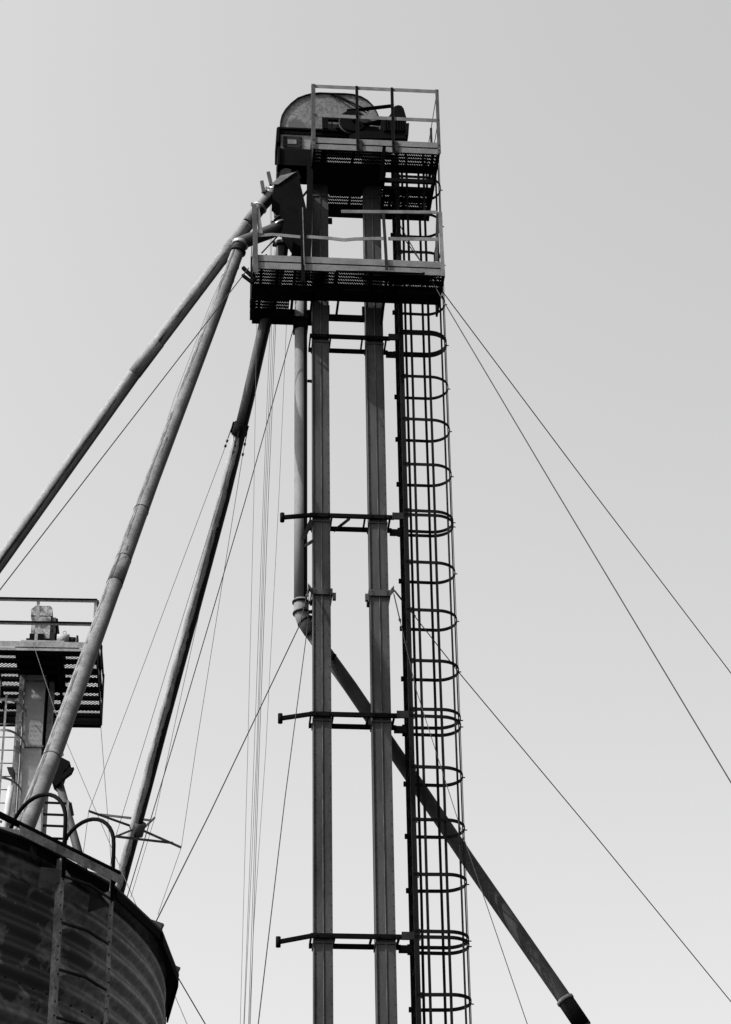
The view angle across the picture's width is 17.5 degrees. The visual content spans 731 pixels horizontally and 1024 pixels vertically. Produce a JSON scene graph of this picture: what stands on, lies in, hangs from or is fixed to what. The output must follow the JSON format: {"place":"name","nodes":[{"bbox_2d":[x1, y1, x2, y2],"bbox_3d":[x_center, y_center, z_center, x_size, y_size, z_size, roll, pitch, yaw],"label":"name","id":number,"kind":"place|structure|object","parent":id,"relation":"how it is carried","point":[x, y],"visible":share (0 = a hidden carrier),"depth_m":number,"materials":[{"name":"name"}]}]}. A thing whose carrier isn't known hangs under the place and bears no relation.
{"place":"outdoors","nodes":[
{"label":"outdoors","id":0,"kind":"place"},
{"bbox_2d":[0,0,730,1023],"label":"sky","id":1,"kind":"structure","parent":0,"point":[585,158],"materials":[{"name":"grey"}]},
{"label":"ground","id":2,"kind":"structure","parent":0,"visible":0},
{"bbox_2d":[16,606,78,833],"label":"elevator","id":3,"kind":"object","parent":2,"relation":"on","point":[40,713],"visible":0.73,"depth_m":46.87,"materials":[{"name":"black metal"}]},
{"bbox_2d":[1,767,14,827],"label":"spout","id":4,"kind":"object","parent":3,"relation":"attached to","point":[9,796],"visible":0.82,"depth_m":44.39,"materials":[{"name":"metal"}]},
{"bbox_2d":[0,674,27,827],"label":"caged ladder","id":5,"kind":"object","parent":3,"relation":"attached to","point":[17,737],"visible":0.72,"depth_m":46.02,"materials":[{"name":"grey metal"}]},
{"bbox_2d":[0,597,104,727],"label":"platform","id":6,"kind":"structure","parent":3,"relation":"attached to","point":[52,660],"depth_m":46.86,"materials":[{"name":"black metal"}]},
{"bbox_2d":[35,800,73,839],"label":"access ladder","id":7,"kind":"object","parent":2,"relation":"on","point":[40,824],"visible":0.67,"depth_m":41.26,"materials":[{"name":"black metal"}]},
{"bbox_2d":[0,826,179,1023],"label":"grain bin","id":8,"kind":"object","parent":2,"relation":"on","point":[144,975],"visible":0.89,"depth_m":18.60,"materials":[{"name":"black metal"}]},
{"bbox_2d":[0,792,122,1023],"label":"bin ladder","id":9,"kind":"object","parent":8,"relation":"attached to","point":[58,876],"visible":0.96,"depth_m":18.46,"materials":[{"name":"black metal"}]},
{"bbox_2d":[52,753,87,869],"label":"spout","id":10,"kind":"object","parent":8,"relation":"attached to","point":[65,770],"visible":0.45,"depth_m":44.54,"materials":[{"name":"black metal"}]},
{"bbox_2d":[13,215,283,829],"bbox_3d":[-2.777,-0.445,28.237,1.405,14.220,9.051,-8,-32,12],"label":"grain spout","id":11,"kind":"object","parent":8,"relation":"attached to","point":[45,773],"visible":0.91,"depth_m":29.29,"materials":[{"name":"metal"}]},
{"bbox_2d":[167,281,220,419],"bbox_3d":[-2.492,-2.000,33.057,0.118,4.405,1.640,-18,-35,26],"label":"truss wire","id":12,"kind":"object","parent":11,"relation":"attached to","point":[192,350],"visible":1,"depth_m":33.41,"materials":[{"name":"grey metal"}]},
{"bbox_2d":[88,239,287,892],"bbox_3d":[-4.730,10.422,36.571,0.965,23.470,18.678,13,-34,-22],"label":"grain spout","id":13,"kind":"object","parent":8,"relation":"attached to","point":[136,831],"visible":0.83,"depth_m":35.51,"materials":[{"name":"metal"}]},
{"bbox_2d":[83,428,231,852],"bbox_3d":[-3.292,1.956,35.597,0.354,5.074,4.798,16,-35,-26],"label":"truss wire","id":14,"kind":"object","parent":13,"relation":"attached to","point":[225,445],"visible":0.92,"depth_m":35.27,"materials":[{"name":"metal"}]},
{"bbox_2d":[131,616,198,895],"bbox_3d":[-2.612,2.390,36.144,0.316,5.385,5.376,10,-33,-17],"label":"truss wire","id":15,"kind":"object","parent":13,"relation":"attached to","point":[167,757],"visible":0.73,"depth_m":37.22,"materials":[{"name":"grey metal"}]},
{"bbox_2d":[110,432,238,865],"bbox_3d":[-3.076,2.091,35.332,0.484,5.367,4.522,14,-34,-23],"label":"truss wire","id":16,"kind":"object","parent":13,"relation":"attached to","point":[233,451],"visible":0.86,"depth_m":34.70,"materials":[{"name":"metal"}]},
{"bbox_2d":[158,436,246,913],"bbox_3d":[-2.354,2.478,35.677,0.223,5.811,4.745,9,-33,-16],"label":"truss wire","id":17,"kind":"object","parent":13,"relation":"attached to","point":[208,668],"visible":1,"depth_m":35.77,"materials":[{"name":"metal"}]},
{"bbox_2d":[101,733,110,856],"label":"thin wire","id":18,"kind":"object","parent":2,"relation":"on","point":[105,790],"visible":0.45,"depth_m":46.21,"materials":[{"name":"grey metal"}]},
{"bbox_2d":[33,644,186,1023],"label":"thin wire","id":19,"kind":"object","parent":2,"relation":"on","point":[94,807],"visible":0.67,"depth_m":37.76,"materials":[{"name":"black metal"}]},
{"bbox_2d":[0,268,248,589],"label":"guy cable","id":20,"kind":"object","parent":2,"relation":"attached to","point":[120,434],"visible":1,"depth_m":30.22,"materials":[{"name":"metal"}]},
{"bbox_2d":[179,979,205,1023],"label":"guy cable","id":21,"kind":"object","parent":2,"relation":"attached to","point":[192,1001],"visible":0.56,"depth_m":22.36,"materials":[{"name":"metal"}]},
{"bbox_2d":[127,327,293,896],"bbox_3d":[-4.090,8.109,31.145,8.560,21.683,0.024,-25,-39,34],"label":"guy cable","id":22,"kind":"object","parent":2,"relation":"attached to","point":[211,615],"visible":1,"depth_m":33.05,"materials":[{"name":"metal"}]},
{"bbox_2d":[275,92,413,1023],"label":"bucket elevator","id":23,"kind":"object","parent":2,"relation":"on","point":[293,140],"visible":0.91,"depth_m":32.23,"materials":[{"name":"metal"}]},
{"bbox_2d":[156,587,309,920],"bbox_3d":[-2.948,5.599,22.837,0.088,17.350,11.976,-13,-33,19],"label":"guy cable","id":24,"kind":"object","parent":23,"relation":"attached to","point":[304,606],"visible":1,"depth_m":28.55,"materials":[{"name":"metal"}]},
{"bbox_2d":[260,170,306,278],"bbox_3d":[-1.179,-4.358,35.250,0.798,2.001,0.456,-1,-31,0],"label":"spout distributor","id":25,"kind":"object","parent":23,"relation":"attached to","point":[288,198],"visible":0.73,"depth_m":35.18,"materials":[{"name":"black metal"}]},
{"bbox_2d":[0,185,273,572],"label":"grain spout","id":26,"kind":"object","parent":25,"relation":"attached to","point":[127,383],"visible":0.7,"depth_m":35.08,"materials":[{"name":"grey metal"}]},
{"bbox_2d":[258,595,308,1023],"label":"guy cable","id":27,"kind":"object","parent":23,"relation":"attached to","point":[282,820],"visible":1,"depth_m":26.59,"materials":[{"name":"metal"}]},
{"bbox_2d":[241,150,444,325],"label":"platform","id":28,"kind":"structure","parent":23,"relation":"attached to","point":[401,274],"depth_m":34.34,"materials":[{"name":"black metal"}]},
{"bbox_2d":[240,323,256,1022],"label":"thin wire","id":29,"kind":"object","parent":28,"relation":"hanging from","point":[249,680],"visible":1,"depth_m":31.99,"materials":[{"name":"grey metal"}]},
{"bbox_2d":[244,336,269,1010],"bbox_3d":[-1.537,5.707,30.045,0.638,24.581,0.057,-20,-36,29],"label":"thin wire","id":30,"kind":"object","parent":28,"relation":"hanging from","point":[256,681],"visible":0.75,"depth_m":32.00,"materials":[{"name":"grey metal"}]},
{"bbox_2d":[244,204,271,1023],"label":"thin wire","id":31,"kind":"object","parent":28,"relation":"hanging from","point":[259,657],"visible":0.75,"depth_m":32.18,"materials":[{"name":"grey metal"}]},
{"bbox_2d":[248,334,273,1023],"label":"thin wire","id":32,"kind":"object","parent":28,"relation":"hanging from","point":[259,691],"visible":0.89,"depth_m":31.94,"materials":[{"name":"grey metal"}]},
{"bbox_2d":[250,324,275,1023],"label":"thin wire","id":33,"kind":"object","parent":28,"relation":"hanging from","point":[261,686],"visible":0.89,"depth_m":31.97,"materials":[{"name":"grey metal"}]},
{"bbox_2d":[249,321,286,1023],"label":"thin wire","id":34,"kind":"object","parent":28,"relation":"hanging from","point":[270,662],"visible":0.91,"depth_m":32.19,"materials":[{"name":"grey metal"}]},
{"bbox_2d":[310,84,440,220],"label":"head platform","id":35,"kind":"structure","parent":23,"relation":"attached to","point":[350,180],"depth_m":35.37,"materials":[{"name":"black metal"}]},
{"bbox_2d":[390,154,473,1023],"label":"caged ladder","id":36,"kind":"object","parent":23,"relation":"attached to","point":[412,819],"visible":0.92,"depth_m":31.89,"materials":[{"name":"black metal"}]},
{"bbox_2d":[291,255,590,1023],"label":"grain spout","id":37,"kind":"object","parent":23,"relation":"attached to","point":[571,1009],"visible":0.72,"depth_m":31.85,"materials":[{"name":"black metal"}]},
{"bbox_2d":[393,593,527,1023],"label":"guy cable","id":38,"kind":"object","parent":23,"relation":"attached to","point":[399,619],"visible":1,"depth_m":28.43,"materials":[{"name":"metal"}]},
{"bbox_2d":[394,590,730,1001],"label":"guy cable","id":39,"kind":"object","parent":23,"relation":"attached to","point":[404,603],"visible":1,"depth_m":32.72,"materials":[{"name":"metal"}]},
{"bbox_2d":[395,218,730,782],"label":"guy cable","id":40,"kind":"object","parent":2,"relation":"attached to","point":[578,527],"visible":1,"depth_m":29.73,"materials":[{"name":"metal"}]},
{"bbox_2d":[401,234,730,672],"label":"guy cable","id":41,"kind":"object","parent":2,"relation":"attached to","point":[578,472],"visible":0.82,"depth_m":36.63,"materials":[{"name":"metal"}]}
]}

